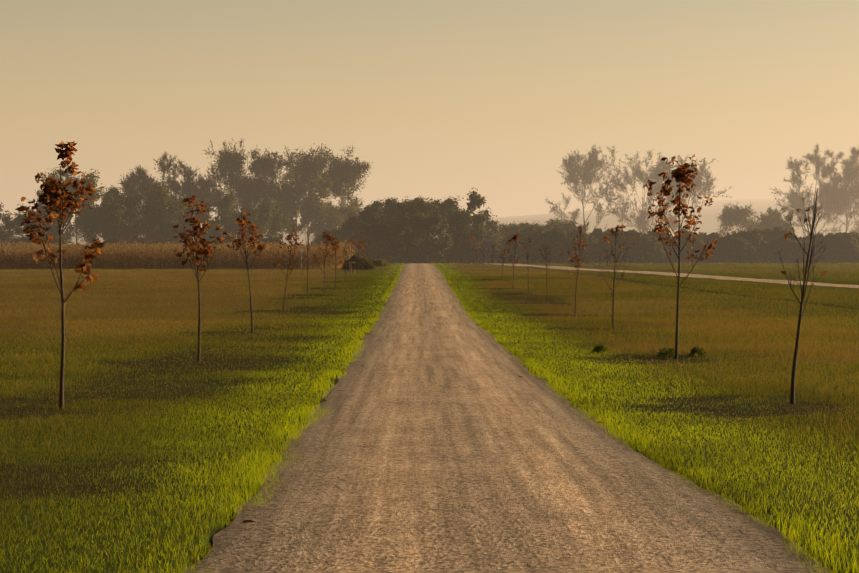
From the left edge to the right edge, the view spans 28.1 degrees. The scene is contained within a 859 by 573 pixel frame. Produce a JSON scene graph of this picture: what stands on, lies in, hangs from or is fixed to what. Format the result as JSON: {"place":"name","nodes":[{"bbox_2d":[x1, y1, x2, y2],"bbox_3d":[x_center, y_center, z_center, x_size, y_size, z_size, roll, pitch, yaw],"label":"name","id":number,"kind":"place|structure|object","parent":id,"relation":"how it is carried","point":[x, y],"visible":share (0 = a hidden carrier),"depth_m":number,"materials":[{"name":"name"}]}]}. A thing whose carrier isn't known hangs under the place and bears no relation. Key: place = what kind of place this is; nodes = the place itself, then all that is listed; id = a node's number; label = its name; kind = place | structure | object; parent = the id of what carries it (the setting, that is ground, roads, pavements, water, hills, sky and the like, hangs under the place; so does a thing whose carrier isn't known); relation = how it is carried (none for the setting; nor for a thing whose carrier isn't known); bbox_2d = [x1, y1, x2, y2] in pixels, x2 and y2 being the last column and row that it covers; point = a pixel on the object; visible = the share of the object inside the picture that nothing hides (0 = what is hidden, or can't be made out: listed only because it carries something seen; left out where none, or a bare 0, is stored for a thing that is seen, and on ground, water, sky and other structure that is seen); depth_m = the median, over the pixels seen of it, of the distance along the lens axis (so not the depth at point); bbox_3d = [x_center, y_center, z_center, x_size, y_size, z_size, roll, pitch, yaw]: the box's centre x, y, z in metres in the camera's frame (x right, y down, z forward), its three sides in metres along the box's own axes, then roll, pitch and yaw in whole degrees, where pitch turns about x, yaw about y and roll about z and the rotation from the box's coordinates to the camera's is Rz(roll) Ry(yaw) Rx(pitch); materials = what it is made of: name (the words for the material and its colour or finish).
{"place":"outdoors","nodes":[
{"label":"outdoors","id":0,"kind":"place"},
{"bbox_2d":[0,262,858,572],"bbox_3d":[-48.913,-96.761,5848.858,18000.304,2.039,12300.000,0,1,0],"label":"ground","id":1,"kind":"structure","parent":0,"point":[740,409],"depth_m":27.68,"materials":[{"name":"green plant"}]},
{"bbox_2d":[0,201,27,243],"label":"tree","id":2,"kind":"object","parent":1,"relation":"on","point":[7,220],"visible":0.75,"depth_m":333.74,"materials":[{"name":"green plant"}]},
{"bbox_2d":[4,238,25,247],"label":"hedge","id":3,"kind":"object","parent":1,"relation":"on","point":[17,239],"depth_m":304.46,"materials":[{"name":"green plant"}]},
{"bbox_2d":[5,208,66,244],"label":"tree","id":4,"kind":"object","parent":1,"relation":"on","point":[50,232],"visible":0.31,"depth_m":328.10,"materials":[{"name":"plant"}]},
{"bbox_2d":[35,235,67,245],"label":"hedge","id":5,"kind":"object","parent":1,"relation":"on","point":[63,240],"visible":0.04,"depth_m":308.26,"materials":[{"name":"green plant"}]},
{"bbox_2d":[33,190,76,244],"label":"tree","id":6,"kind":"object","parent":1,"relation":"on","point":[40,207],"visible":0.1,"depth_m":337.76,"materials":[{"name":"green plant"}]},
{"bbox_2d":[15,140,104,408],"bbox_3d":[-5.323,-0.098,24.785,1.293,4.037,1.300,0,1,0],"label":"tree","id":7,"kind":"object","parent":1,"relation":"on","point":[58,192],"visible":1,"depth_m":24.87,"materials":[{"name":"brown plant"}]},
{"bbox_2d":[35,164,106,244],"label":"tree","id":8,"kind":"object","parent":1,"relation":"on","point":[89,177],"visible":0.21,"depth_m":351.55,"materials":[{"name":"plant"}]},
{"bbox_2d":[77,199,130,243],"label":"tree","id":9,"kind":"object","parent":1,"relation":"on","point":[91,230],"visible":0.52,"depth_m":335.00,"materials":[{"name":"green plant"}]},
{"bbox_2d":[102,237,124,244],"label":"hedge","id":10,"kind":"object","parent":1,"relation":"on","point":[116,240],"visible":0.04,"depth_m":305.75,"materials":[{"name":"green plant"}]},
{"bbox_2d":[95,185,147,242],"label":"tree","id":11,"kind":"object","parent":1,"relation":"on","point":[117,205],"visible":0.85,"depth_m":331.98,"materials":[{"name":"green plant"}]},
{"bbox_2d":[126,235,154,246],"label":"hedge","id":12,"kind":"object","parent":1,"relation":"on","point":[141,240],"visible":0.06,"depth_m":304.49,"materials":[{"name":"green plant"}]},
{"bbox_2d":[118,152,178,242],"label":"tree","id":13,"kind":"object","parent":1,"relation":"on","point":[131,184],"visible":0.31,"depth_m":376.02,"materials":[{"name":"green plant"}]},
{"bbox_2d":[133,182,187,242],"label":"tree","id":14,"kind":"object","parent":1,"relation":"on","point":[159,197],"visible":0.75,"depth_m":336.38,"materials":[{"name":"green plant"}]},
{"bbox_2d":[155,235,182,245],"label":"hedge","id":15,"kind":"object","parent":1,"relation":"on","point":[176,240],"visible":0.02,"depth_m":318.21,"materials":[{"name":"plant"}]},
{"bbox_2d":[0,240,358,268],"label":"maize plants","id":16,"kind":"object","parent":1,"relation":"on","point":[159,255],"visible":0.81,"depth_m":191.79,"materials":[{"name":"brown plant"}]},
{"bbox_2d":[157,198,205,240],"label":"tree","id":17,"kind":"object","parent":1,"relation":"on","point":[181,219],"visible":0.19,"depth_m":339.99,"materials":[{"name":"green plant"}]},
{"bbox_2d":[164,159,229,244],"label":"tree","id":18,"kind":"object","parent":1,"relation":"on","point":[188,188],"visible":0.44,"depth_m":383.22,"materials":[{"name":"green plant"}]},
{"bbox_2d":[170,195,227,361],"bbox_3d":[-5.207,-0.100,38.532,1.073,3.926,1.145,0,1,22],"label":"tree","id":19,"kind":"object","parent":1,"relation":"on","point":[205,250],"visible":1,"depth_m":38.62,"materials":[{"name":"brown plant"}]},
{"bbox_2d":[193,190,241,243],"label":"tree","id":20,"kind":"object","parent":1,"relation":"on","point":[224,205],"visible":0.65,"depth_m":343.21,"materials":[{"name":"green plant"}]},
{"bbox_2d":[202,138,260,236],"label":"tree","id":21,"kind":"object","parent":1,"relation":"on","point":[231,163],"visible":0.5,"depth_m":396.48,"materials":[{"name":"green plant"}]},
{"bbox_2d":[213,234,251,247],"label":"hedge","id":22,"kind":"object","parent":1,"relation":"on","point":[226,240],"visible":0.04,"depth_m":304.14,"materials":[{"name":"green plant"}]},
{"bbox_2d":[226,208,264,333],"bbox_3d":[-5.757,-0.415,55.193,1.208,4.192,1.357,1,1,29],"label":"tree","id":23,"kind":"object","parent":1,"relation":"on","point":[236,242],"visible":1,"depth_m":55.02,"materials":[{"name":"brown plant"}]},
{"bbox_2d":[217,171,280,238],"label":"tree","id":24,"kind":"object","parent":1,"relation":"on","point":[247,189],"visible":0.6,"depth_m":383.95,"materials":[{"name":"green plant"}]},
{"bbox_2d":[220,199,290,240],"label":"tree","id":25,"kind":"object","parent":1,"relation":"on","point":[265,219],"visible":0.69,"depth_m":337.68,"materials":[{"name":"green plant"}]},
{"bbox_2d":[244,148,290,235],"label":"tree","id":26,"kind":"object","parent":1,"relation":"on","point":[267,164],"visible":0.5,"depth_m":394.80,"materials":[{"name":"green plant"}]},
{"bbox_2d":[252,236,285,245],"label":"hedge","id":27,"kind":"object","parent":1,"relation":"on","point":[266,240],"visible":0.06,"depth_m":305.14,"materials":[{"name":"green plant"}]},
{"bbox_2d":[273,224,305,311],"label":"tree","id":28,"kind":"object","parent":1,"relation":"on","point":[289,236],"visible":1,"depth_m":79.98,"materials":[{"name":"brown plant"}]},
{"bbox_2d":[256,172,328,241],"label":"tree","id":29,"kind":"object","parent":1,"relation":"on","point":[286,196],"visible":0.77,"depth_m":384.90,"materials":[{"name":"green plant"}]},
{"bbox_2d":[274,143,332,242],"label":"tree","id":30,"kind":"object","parent":1,"relation":"on","point":[306,166],"visible":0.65,"depth_m":395.50,"materials":[{"name":"green plant"}]},
{"bbox_2d":[303,229,310,297],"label":"tree","id":31,"kind":"object","parent":1,"relation":"on","point":[307,261],"visible":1,"depth_m":97.37,"materials":[{"name":"brown plant"}]},
{"bbox_2d":[310,239,337,246],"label":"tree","id":32,"kind":"object","parent":1,"relation":"on","point":[315,241],"visible":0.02,"depth_m":315.38,"materials":[{"name":"plant"}]},
{"bbox_2d":[313,231,335,294],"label":"tree","id":33,"kind":"object","parent":1,"relation":"on","point":[328,236],"visible":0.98,"depth_m":103.05,"materials":[{"name":"brown plant"}]},
{"bbox_2d":[303,177,358,241],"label":"tree","id":34,"kind":"object","parent":1,"relation":"on","point":[335,217],"visible":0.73,"depth_m":382.98,"materials":[{"name":"green plant"}]},
{"bbox_2d":[315,228,349,246],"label":"tree","id":35,"kind":"object","parent":1,"relation":"on","point":[332,232],"visible":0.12,"depth_m":313.68,"materials":[{"name":"green plant"}]},
{"bbox_2d":[328,237,344,288],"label":"tree","id":36,"kind":"object","parent":1,"relation":"on","point":[335,245],"visible":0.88,"depth_m":115.52,"materials":[{"name":"brown plant"}]},
{"bbox_2d":[312,144,372,227],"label":"tree","id":37,"kind":"object","parent":1,"relation":"on","point":[340,176],"visible":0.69,"depth_m":393.30,"materials":[{"name":"green plant"}]},
{"bbox_2d":[342,241,349,281],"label":"tree","id":38,"kind":"object","parent":1,"relation":"on","point":[345,254],"visible":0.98,"depth_m":132.74,"materials":[{"name":"brown plant"}]},
{"bbox_2d":[341,235,355,276],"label":"tree","id":39,"kind":"object","parent":1,"relation":"on","point":[351,251],"visible":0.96,"depth_m":149.20,"materials":[{"name":"brown plant"}]},
{"bbox_2d":[334,219,366,244],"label":"tree","id":40,"kind":"object","parent":1,"relation":"on","point":[342,235],"visible":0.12,"depth_m":309.55,"materials":[{"name":"green plant"}]},
{"bbox_2d":[341,254,375,269],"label":"bush","id":41,"kind":"object","parent":1,"relation":"on","point":[365,263],"visible":0.83,"depth_m":187.16,"materials":[{"name":"plant"}]},
{"bbox_2d":[355,240,362,270],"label":"tree","id":42,"kind":"object","parent":1,"relation":"on","point":[359,243],"visible":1,"depth_m":177.41,"materials":[{"name":"brown plant"}]},
{"bbox_2d":[358,239,366,269],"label":"tree","id":43,"kind":"object","parent":1,"relation":"on","point":[362,241],"visible":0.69,"depth_m":183.93,"materials":[{"name":"brown plant"}]},
{"bbox_2d":[347,239,384,259],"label":"hedge","id":44,"kind":"object","parent":1,"relation":"on","point":[376,252],"visible":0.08,"depth_m":292.34,"materials":[{"name":"green plant"}]},
{"bbox_2d":[341,200,395,245],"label":"tree","id":45,"kind":"object","parent":1,"relation":"on","point":[365,213],"visible":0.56,"depth_m":297.60,"materials":[{"name":"green plant"}]},
{"bbox_2d":[373,258,388,265],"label":"bush","id":46,"kind":"object","parent":1,"relation":"on","point":[378,262],"visible":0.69,"depth_m":207.36,"materials":[{"name":"green plant"}]},
{"bbox_2d":[361,212,411,262],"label":"tree","id":47,"kind":"object","parent":1,"relation":"on","point":[392,231],"visible":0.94,"depth_m":283.12,"materials":[{"name":"green plant"}]},
{"bbox_2d":[371,197,429,240],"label":"tree","id":48,"kind":"object","parent":1,"relation":"on","point":[391,210],"visible":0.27,"depth_m":302.81,"materials":[{"name":"green plant"}]},
{"bbox_2d":[390,197,452,262],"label":"tree","id":49,"kind":"object","parent":1,"relation":"on","point":[424,206],"visible":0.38,"depth_m":289.31,"materials":[{"name":"green plant"}]},
{"bbox_2d":[394,248,450,263],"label":"hedge","id":50,"kind":"object","parent":1,"relation":"on","point":[405,257],"visible":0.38,"depth_m":290.01,"materials":[{"name":"green plant"}]},
{"bbox_2d":[14,297,836,523],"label":"fallen leaves","id":51,"kind":"object","parent":1,"relation":"on","point":[244,521],"visible":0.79,"depth_m":35.30,"materials":[{"name":"brown plant"}]},
{"bbox_2d":[401,209,452,262],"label":"tree","id":52,"kind":"object","parent":1,"relation":"on","point":[433,225],"visible":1,"depth_m":280.94,"materials":[{"name":"plant"}]},
{"bbox_2d":[416,196,474,237],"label":"tree","id":53,"kind":"object","parent":1,"relation":"on","point":[451,204],"visible":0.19,"depth_m":298.02,"materials":[{"name":"green plant"}]},
{"bbox_2d":[446,245,470,263],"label":"hedge","id":54,"kind":"object","parent":1,"relation":"on","point":[457,255],"visible":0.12,"depth_m":295.69,"materials":[{"name":"green plant"}]},
{"bbox_2d":[445,187,496,263],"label":"tree","id":55,"kind":"object","parent":1,"relation":"on","point":[460,225],"visible":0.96,"depth_m":293.65,"materials":[{"name":"green plant"}]},
{"bbox_2d":[468,234,477,264],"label":"tree","id":56,"kind":"object","parent":1,"relation":"on","point":[470,238],"visible":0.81,"depth_m":214.94,"materials":[{"name":"brown plant"}]},
{"bbox_2d":[471,237,481,265],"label":"tree","id":57,"kind":"object","parent":1,"relation":"on","point":[476,249],"visible":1,"depth_m":206.34,"materials":[{"name":"brown plant"}]},
{"bbox_2d":[468,225,498,245],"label":"tree","id":58,"kind":"object","parent":1,"relation":"on","point":[490,237],"visible":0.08,"depth_m":298.44,"materials":[{"name":"green plant"}]},
{"bbox_2d":[470,216,506,242],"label":"tree","id":59,"kind":"object","parent":1,"relation":"on","point":[493,225],"visible":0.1,"depth_m":310.17,"materials":[{"name":"plant"}]},
{"bbox_2d":[484,229,501,263],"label":"mast","id":60,"kind":"object","parent":1,"relation":"on","point":[490,248],"visible":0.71,"depth_m":261.83,"materials":[{"name":"metal"}]},
{"bbox_2d":[468,241,521,263],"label":"hedge","id":61,"kind":"object","parent":1,"relation":"on","point":[498,247],"visible":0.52,"depth_m":295.31,"materials":[{"name":"green plant"}]},
{"bbox_2d":[499,246,506,279],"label":"tree","id":62,"kind":"object","parent":1,"relation":"on","point":[504,252],"visible":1,"depth_m":138.89,"materials":[{"name":"brown plant"}]},
{"bbox_2d":[493,223,522,242],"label":"tree","id":63,"kind":"object","parent":1,"relation":"on","point":[505,230],"visible":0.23,"depth_m":316.48,"materials":[{"name":"plant"}]},
{"bbox_2d":[501,231,517,245],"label":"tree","id":64,"kind":"object","parent":1,"relation":"on","point":[502,241],"visible":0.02,"depth_m":305.60,"materials":[{"name":"plant"}]},
{"bbox_2d":[505,234,519,287],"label":"tree","id":65,"kind":"object","parent":1,"relation":"on","point":[515,237],"visible":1,"depth_m":115.69,"materials":[{"name":"brown plant"}]},
{"bbox_2d":[508,220,530,228],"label":"tree","id":66,"kind":"object","parent":1,"relation":"on","point":[521,224],"visible":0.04,"depth_m":328.29,"materials":[{"name":"green plant"}]},
{"bbox_2d":[503,226,545,263],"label":"tree","id":67,"kind":"object","parent":1,"relation":"on","point":[526,234],"visible":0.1,"depth_m":301.94,"materials":[{"name":"plant"}]},
{"bbox_2d":[515,238,538,293],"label":"tree","id":68,"kind":"object","parent":1,"relation":"on","point":[527,255],"visible":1,"depth_m":104.50,"materials":[{"name":"brown plant"}]},
{"bbox_2d":[521,223,552,230],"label":"tree","id":69,"kind":"object","parent":1,"relation":"on","point":[547,227],"visible":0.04,"depth_m":320.68,"materials":[{"name":"green plant"}]},
{"bbox_2d":[536,243,551,302],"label":"tree","id":70,"kind":"object","parent":1,"relation":"on","point":[546,267],"visible":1,"depth_m":90.38,"materials":[{"name":"brown plant"}]},
{"bbox_2d":[531,218,565,228],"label":"tree","id":71,"kind":"object","parent":1,"relation":"on","point":[556,221],"visible":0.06,"depth_m":333.59,"materials":[{"name":"green plant"}]},
{"bbox_2d":[525,227,589,263],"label":"hedge","id":72,"kind":"object","parent":1,"relation":"on","point":[557,240],"visible":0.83,"depth_m":291.87,"materials":[{"name":"green plant"}]},
{"bbox_2d":[536,218,589,234],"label":"tree","id":73,"kind":"object","parent":1,"relation":"on","point":[570,227],"visible":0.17,"depth_m":325.76,"materials":[{"name":"green plant"}]},
{"bbox_2d":[559,225,587,315],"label":"tree","id":74,"kind":"object","parent":1,"relation":"on","point":[578,260],"visible":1,"depth_m":75.65,"materials":[{"name":"brown plant"}]},
{"bbox_2d":[566,229,597,256],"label":"tree","id":75,"kind":"object","parent":1,"relation":"on","point":[591,243],"visible":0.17,"depth_m":298.22,"materials":[{"name":"green plant"}]},
{"bbox_2d":[545,144,625,232],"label":"tree","id":76,"kind":"object","parent":1,"relation":"on","point":[584,174],"visible":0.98,"depth_m":557.04,"materials":[{"name":"green plant"}]},
{"bbox_2d":[589,228,604,239],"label":"tree","id":77,"kind":"object","parent":1,"relation":"on","point":[596,233],"visible":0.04,"depth_m":306.35,"materials":[{"name":"plant"}]},
{"bbox_2d":[592,344,608,353],"bbox_3d":[4.280,1.581,43.053,0.460,0.289,0.428,0,1,0],"label":"weed","id":78,"kind":"object","parent":1,"relation":"on","point":[603,348],"visible":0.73,"depth_m":43.00,"materials":[{"name":"green plant"}]},
{"bbox_2d":[594,222,635,328],"bbox_3d":[6.270,-0.302,58.981,1.628,3.884,1.187,0,1,0],"label":"tree","id":79,"kind":"object","parent":1,"relation":"on","point":[622,226],"visible":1,"depth_m":59.04,"materials":[{"name":"brown plant"}]},
{"bbox_2d":[588,228,644,263],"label":"hedge","id":80,"kind":"object","parent":1,"relation":"on","point":[633,254],"visible":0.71,"depth_m":291.65,"materials":[{"name":"plant"}]},
{"bbox_2d":[605,149,676,233],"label":"tree","id":81,"kind":"object","parent":1,"relation":"on","point":[652,176],"visible":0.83,"depth_m":569.53,"materials":[{"name":"plant"}]},
{"bbox_2d":[626,229,668,263],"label":"hedge","id":82,"kind":"object","parent":1,"relation":"on","point":[652,249],"visible":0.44,"depth_m":292.86,"materials":[{"name":"green plant"}]},
{"bbox_2d":[648,228,683,262],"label":"hedge","id":83,"kind":"object","parent":1,"relation":"on","point":[674,258],"visible":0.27,"depth_m":298.40,"materials":[{"name":"plant"}]},
{"bbox_2d":[656,345,679,357],"bbox_3d":[5.690,1.572,40.911,0.613,0.354,0.570,0,1,0],"label":"weed","id":84,"kind":"object","parent":1,"relation":"on","point":[669,350],"visible":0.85,"depth_m":40.86,"materials":[{"name":"green plant"}]},
{"bbox_2d":[643,154,716,358],"bbox_3d":[5.871,-0.617,40.250,1.725,4.952,1.441,0,1,11],"label":"tree","id":85,"kind":"object","parent":1,"relation":"on","point":[681,174],"visible":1,"depth_m":40.06,"materials":[{"name":"brown plant"}]},
{"bbox_2d":[673,229,706,262],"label":"hedge","id":86,"kind":"object","parent":1,"relation":"on","point":[688,250],"visible":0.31,"depth_m":299.03,"materials":[{"name":"green plant"}]},
{"bbox_2d":[657,155,732,230],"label":"tree","id":87,"kind":"object","parent":1,"relation":"on","point":[697,180],"visible":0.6,"depth_m":563.89,"materials":[{"name":"plant"}]},
{"bbox_2d":[688,346,705,356],"bbox_3d":[6.417,1.586,41.305,0.441,0.312,0.461,0,1,-19],"label":"weed","id":88,"kind":"object","parent":1,"relation":"on","point":[694,350],"visible":0.88,"depth_m":41.27,"materials":[{"name":"green plant"}]},
{"bbox_2d":[695,231,721,243],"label":"tree","id":89,"kind":"object","parent":1,"relation":"on","point":[709,238],"visible":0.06,"depth_m":306.14,"materials":[{"name":"green plant"}]},
{"bbox_2d":[703,232,762,263],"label":"hedge","id":90,"kind":"object","parent":1,"relation":"on","point":[729,249],"visible":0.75,"depth_m":294.13,"materials":[{"name":"green plant"}]},
{"bbox_2d":[715,202,760,235],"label":"tree","id":91,"kind":"object","parent":1,"relation":"on","point":[731,216],"visible":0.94,"depth_m":419.20,"materials":[{"name":"plant"}]},
{"bbox_2d":[733,228,768,261],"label":"tree","id":92,"kind":"object","parent":1,"relation":"on","point":[755,236],"visible":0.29,"depth_m":297.74,"materials":[{"name":"green plant"}]},
{"bbox_2d":[750,205,797,235],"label":"tree","id":93,"kind":"object","parent":1,"relation":"on","point":[772,220],"visible":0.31,"depth_m":397.68,"materials":[{"name":"green plant"}]},
{"bbox_2d":[761,226,788,243],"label":"tree","id":94,"kind":"object","parent":1,"relation":"on","point":[769,234],"visible":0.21,"depth_m":304.69,"materials":[{"name":"green plant"}]},
{"bbox_2d":[762,232,815,263],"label":"hedge","id":95,"kind":"object","parent":1,"relation":"on","point":[791,252],"visible":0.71,"depth_m":292.52,"materials":[{"name":"green plant"}]},
{"bbox_2d":[778,188,828,403],"bbox_3d":[5.590,0.223,25.797,0.793,3.410,1.228,0,1,20],"label":"tree","id":96,"kind":"object","parent":1,"relation":"on","point":[801,313],"visible":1,"depth_m":25.89,"materials":[{"name":"brown plant"}]},
{"bbox_2d":[770,142,847,233],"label":"tree","id":97,"kind":"object","parent":1,"relation":"on","point":[797,196],"visible":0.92,"depth_m":539.30,"materials":[{"name":"green plant"}]},
{"bbox_2d":[802,232,824,247],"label":"tree","id":98,"kind":"object","parent":1,"relation":"on","point":[816,237],"visible":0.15,"depth_m":296.20,"materials":[{"name":"plant"}]},
{"bbox_2d":[811,232,858,263],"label":"hedge","id":99,"kind":"object","parent":1,"relation":"on","point":[843,247],"visible":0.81,"depth_m":290.72,"materials":[{"name":"plant"}]},
{"bbox_2d":[816,144,858,234],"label":"tree","id":100,"kind":"object","parent":1,"relation":"on","point":[851,176],"visible":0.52,"depth_m":542.94,"materials":[{"name":"plant"}]},
{"bbox_2d":[846,232,858,245],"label":"tree","id":101,"kind":"object","parent":1,"relation":"on","point":[856,235],"visible":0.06,"depth_m":298.10,"materials":[{"name":"green plant"}]},
{"bbox_2d":[0,0,858,229],"label":"sky","id":102,"kind":"structure","parent":0,"point":[444,99],"materials":[{"name":"beige"}]},
{"bbox_2d":[5,199,858,244],"bbox_3d":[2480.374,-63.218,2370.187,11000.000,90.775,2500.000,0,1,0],"label":"hills","id":103,"kind":"structure","parent":0,"point":[709,221],"depth_m":1416.88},
{"bbox_2d":[183,263,832,572],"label":"dirt road","id":104,"kind":"structure","parent":0,"point":[443,437],"depth_m":15.54,"materials":[{"name":"brown gravel"}]},
{"bbox_2d":[495,263,858,287],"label":"side path","id":105,"kind":"structure","parent":0,"point":[724,277],"depth_m":149.40,"materials":[{"name":"beige gravel"}]}
]}

